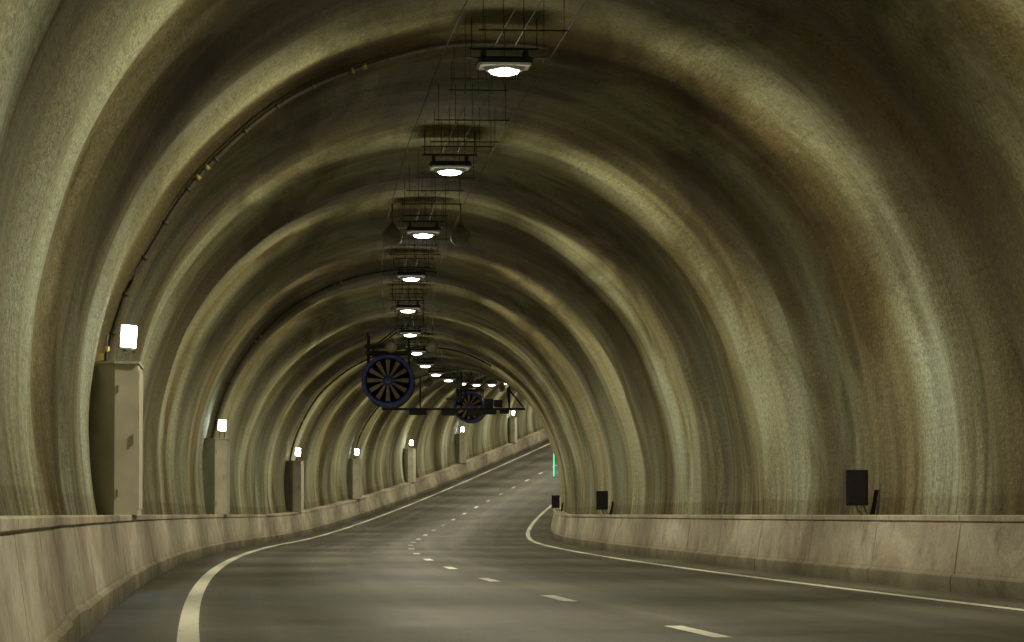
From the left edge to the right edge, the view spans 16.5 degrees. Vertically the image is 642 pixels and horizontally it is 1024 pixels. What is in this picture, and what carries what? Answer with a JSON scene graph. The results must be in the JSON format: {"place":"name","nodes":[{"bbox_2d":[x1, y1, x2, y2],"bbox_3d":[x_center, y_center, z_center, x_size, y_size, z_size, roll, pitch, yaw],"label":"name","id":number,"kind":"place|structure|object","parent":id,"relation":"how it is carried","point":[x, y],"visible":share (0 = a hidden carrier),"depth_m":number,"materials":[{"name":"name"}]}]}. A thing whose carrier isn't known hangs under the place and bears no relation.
{"place":"outdoors","nodes":[
{"label":"outdoors","id":0,"kind":"place"},
{"bbox_2d":[0,0,1023,514],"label":"tunnel lining","id":1,"kind":"object","parent":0,"point":[738,258],"visible":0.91,"depth_m":54.92,"materials":[{"name":"concrete"}]},
{"bbox_2d":[89,324,143,514],"bbox_3d":[-5.617,1.405,50.074,0.720,2.682,1.980,0,-3,-4],"label":"electrical cabinet","id":2,"kind":"object","parent":1,"relation":"attached to","point":[116,431],"visible":0.96,"depth_m":49.20,"materials":[{"name":"metal"}]},
{"bbox_2d":[203,419,229,514],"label":"electrical cabinet","id":3,"kind":"object","parent":1,"relation":"attached to","point":[216,470],"visible":0.98,"depth_m":98.83,"materials":[{"name":"metal"}]},
{"bbox_2d":[285,448,303,511],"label":"electrical cabinet","id":4,"kind":"object","parent":1,"relation":"attached to","point":[294,484],"visible":0.99,"depth_m":147.97,"materials":[{"name":"metal"}]},
{"bbox_2d":[211,269,436,437],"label":"electrical conduit","id":5,"kind":"object","parent":1,"relation":"attached to","point":[285,312],"visible":0.94,"depth_m":100.52,"materials":[{"name":"black metal"}]},
{"bbox_2d":[103,41,547,360],"bbox_3d":[-2.747,-1.364,51.468,6.558,5.508,0.100,0,-3,-4],"label":"electrical conduit","id":6,"kind":"object","parent":1,"relation":"attached to","point":[241,134],"visible":0.94,"depth_m":51.47,"materials":[{"name":"black metal"}]},
{"bbox_2d":[347,449,361,498],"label":"electrical cabinet","id":7,"kind":"object","parent":1,"relation":"attached to","point":[354,477],"visible":0.97,"depth_m":188.12,"materials":[{"name":"metal"}]},
{"bbox_2d":[362,329,414,408],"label":"jet fan","id":8,"kind":"object","parent":1,"relation":"attached to","point":[388,380],"visible":0.98,"depth_m":130.21},
{"bbox_2d":[289,346,490,460],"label":"electrical conduit","id":9,"kind":"object","parent":1,"relation":"attached to","point":[360,362],"visible":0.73,"depth_m":150.09,"materials":[{"name":"black metal"}]},
{"bbox_2d":[403,440,415,481],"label":"electrical cabinet","id":10,"kind":"object","parent":1,"relation":"attached to","point":[409,462],"visible":1,"depth_m":226.31,"materials":[{"name":"metal"}]},
{"bbox_2d":[354,370,467,458],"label":"electrical conduit","id":11,"kind":"object","parent":1,"relation":"attached to","point":[378,407],"visible":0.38,"depth_m":191.13,"materials":[{"name":"black metal"}]},
{"bbox_2d":[382,372,524,415],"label":"lane signal gantry","id":12,"kind":"object","parent":1,"relation":"hanging from","point":[489,406],"visible":0.94,"depth_m":189.93,"materials":[{"name":"metal"}]},
{"bbox_2d":[455,427,466,462],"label":"electrical cabinet","id":13,"kind":"object","parent":1,"relation":"attached to","point":[461,447],"visible":1,"depth_m":262.52,"materials":[{"name":"metal"}]},
{"bbox_2d":[453,376,484,422],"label":"jet fan","id":14,"kind":"object","parent":1,"relation":"attached to","point":[473,399],"visible":0.78,"depth_m":218.24},
{"bbox_2d":[381,0,587,382],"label":"cable tray","id":15,"kind":"object","parent":1,"relation":"attached to","point":[503,30],"visible":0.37,"depth_m":65.06,"materials":[{"name":"black metal"}]},
{"bbox_2d":[385,339,396,351],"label":"hanging loudspeaker","id":16,"kind":"object","parent":15,"relation":"hanging from","point":[390,345],"visible":1,"depth_m":126.48,"materials":[{"name":"metal"}]},
{"bbox_2d":[382,204,402,245],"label":"hanging loudspeaker","id":17,"kind":"object","parent":15,"relation":"hanging from","point":[392,235],"visible":0.98,"depth_m":76.22,"materials":[{"name":"metal"}]},
{"bbox_2d":[392,300,423,312],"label":"ceiling lamp","id":18,"kind":"object","parent":15,"relation":"hanging from","point":[407,308],"visible":0.98,"depth_m":107.96,"materials":[{"name":"metal"}]},
{"bbox_2d":[396,317,424,336],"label":"ceiling lamp","id":19,"kind":"object","parent":15,"relation":"hanging from","point":[409,333],"visible":0.97,"depth_m":122.62,"materials":[{"name":"metal"}]},
{"bbox_2d":[392,251,429,280],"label":"ceiling lamp","id":20,"kind":"object","parent":15,"relation":"hanging from","point":[411,276],"visible":0.98,"depth_m":93.33,"materials":[{"name":"metal"}]},
{"bbox_2d":[404,336,425,354],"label":"ceiling lamp","id":21,"kind":"object","parent":15,"relation":"hanging from","point":[417,351],"visible":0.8,"depth_m":137.25,"materials":[{"name":"paint"}]},
{"bbox_2d":[401,199,445,237],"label":"ceiling lamp","id":22,"kind":"object","parent":15,"relation":"hanging from","point":[423,232],"visible":1,"depth_m":78.69,"materials":[{"name":"metal"}]},
{"bbox_2d":[414,355,433,366],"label":"ceiling lamp","id":23,"kind":"object","parent":15,"relation":"hanging from","point":[426,364],"visible":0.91,"depth_m":151.82,"materials":[{"name":"paint"}]},
{"bbox_2d":[424,369,432,386],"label":"hanging loudspeaker","id":24,"kind":"object","parent":15,"relation":"hanging from","point":[428,381],"visible":0.94,"depth_m":175.46,"materials":[{"name":"metal"}]},
{"bbox_2d":[426,327,437,351],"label":"hanging loudspeaker","id":25,"kind":"object","parent":15,"relation":"hanging from","point":[431,345],"visible":1,"depth_m":126.51,"materials":[{"name":"metal"}]},
{"bbox_2d":[426,358,446,375],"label":"ceiling lamp","id":26,"kind":"object","parent":15,"relation":"attached to","point":[435,373],"visible":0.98,"depth_m":166.48,"materials":[{"name":"paint"}]},
{"bbox_2d":[439,366,457,381],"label":"ceiling lamp","id":27,"kind":"object","parent":15,"relation":"attached to","point":[448,379],"visible":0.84,"depth_m":181.21,"materials":[{"name":"paint"}]},
{"bbox_2d":[422,130,476,175],"bbox_3d":[-1.131,-3.099,64.325,1.000,0.886,0.700,0,-3,-4],"label":"ceiling lamp","id":28,"kind":"object","parent":15,"relation":"hanging from","point":[449,168],"visible":0.99,"depth_m":64.06,"materials":[{"name":"metal"}]},
{"bbox_2d":[454,369,462,386],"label":"hanging loudspeaker","id":29,"kind":"object","parent":15,"relation":"hanging from","point":[458,382],"visible":1,"depth_m":175.44,"materials":[{"name":"metal"}]},
{"bbox_2d":[450,205,470,245],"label":"hanging loudspeaker","id":30,"kind":"object","parent":15,"relation":"hanging from","point":[460,235],"visible":0.97,"depth_m":76.31,"materials":[{"name":"metal"}]},
{"bbox_2d":[470,380,482,385],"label":"ceiling lamp","id":31,"kind":"object","parent":15,"relation":"attached to","point":[476,383],"visible":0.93,"depth_m":210.44,"materials":[{"name":"paint"}]},
{"bbox_2d":[484,374,497,385],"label":"ceiling lamp","id":32,"kind":"object","parent":15,"relation":"attached to","point":[492,384],"visible":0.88,"depth_m":225.18,"materials":[{"name":"paint"}]},
{"bbox_2d":[498,384,504,391],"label":"hanging loudspeaker","id":33,"kind":"object","parent":15,"relation":"hanging from","point":[501,388],"visible":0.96,"depth_m":223.90,"materials":[{"name":"metal"}]},
{"bbox_2d":[469,17,539,75],"bbox_3d":[-0.111,-3.900,49.687,1.000,0.886,0.700,0,-3,-4],"label":"ceiling lamp","id":34,"kind":"object","parent":15,"relation":"hanging from","point":[503,65],"visible":1,"depth_m":49.43,"materials":[{"name":"metal"}]},
{"bbox_2d":[507,411,516,442],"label":"electrical cabinet","id":35,"kind":"object","parent":1,"relation":"attached to","point":[512,429],"visible":1,"depth_m":298.69,"materials":[{"name":"metal"}]},
{"bbox_2d":[553,453,554,477],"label":"emergency exit light","id":36,"kind":"object","parent":1,"relation":"attached to","point":[553,465],"visible":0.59,"depth_m":165.52,"materials":[{"name":"plastic"}]},
{"bbox_2d":[78,440,1023,641],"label":"road","id":37,"kind":"structure","parent":0,"point":[483,555],"depth_m":44.05,"materials":[{"name":"grey asphalt"}]},
{"bbox_2d":[0,428,548,641],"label":"concrete barrier","id":38,"kind":"object","parent":37,"relation":"on","point":[70,578],"visible":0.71,"depth_m":38.78,"materials":[{"name":"beige concrete"}]},
{"bbox_2d":[550,498,1023,599],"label":"concrete barrier","id":39,"kind":"object","parent":37,"relation":"on","point":[983,555],"visible":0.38,"depth_m":54.16,"materials":[{"name":"beige concrete"}]},
{"bbox_2d":[552,495,563,510],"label":"lane marker panel","id":40,"kind":"object","parent":39,"relation":"on","point":[555,501],"visible":1,"depth_m":150.75,"materials":[{"name":"black metal"}]},
{"bbox_2d":[596,491,613,514],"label":"lane marker panel","id":41,"kind":"object","parent":39,"relation":"on","point":[602,500],"visible":1,"depth_m":102.03,"materials":[{"name":"black metal"}]},
{"bbox_2d":[845,470,878,514],"bbox_3d":[5.305,2.594,53.377,0.540,0.691,0.138,1,-3,-20],"label":"lane marker panel","id":42,"kind":"object","parent":39,"relation":"on","point":[856,488],"visible":0.97,"depth_m":53.32,"materials":[{"name":"black metal"}]}
]}

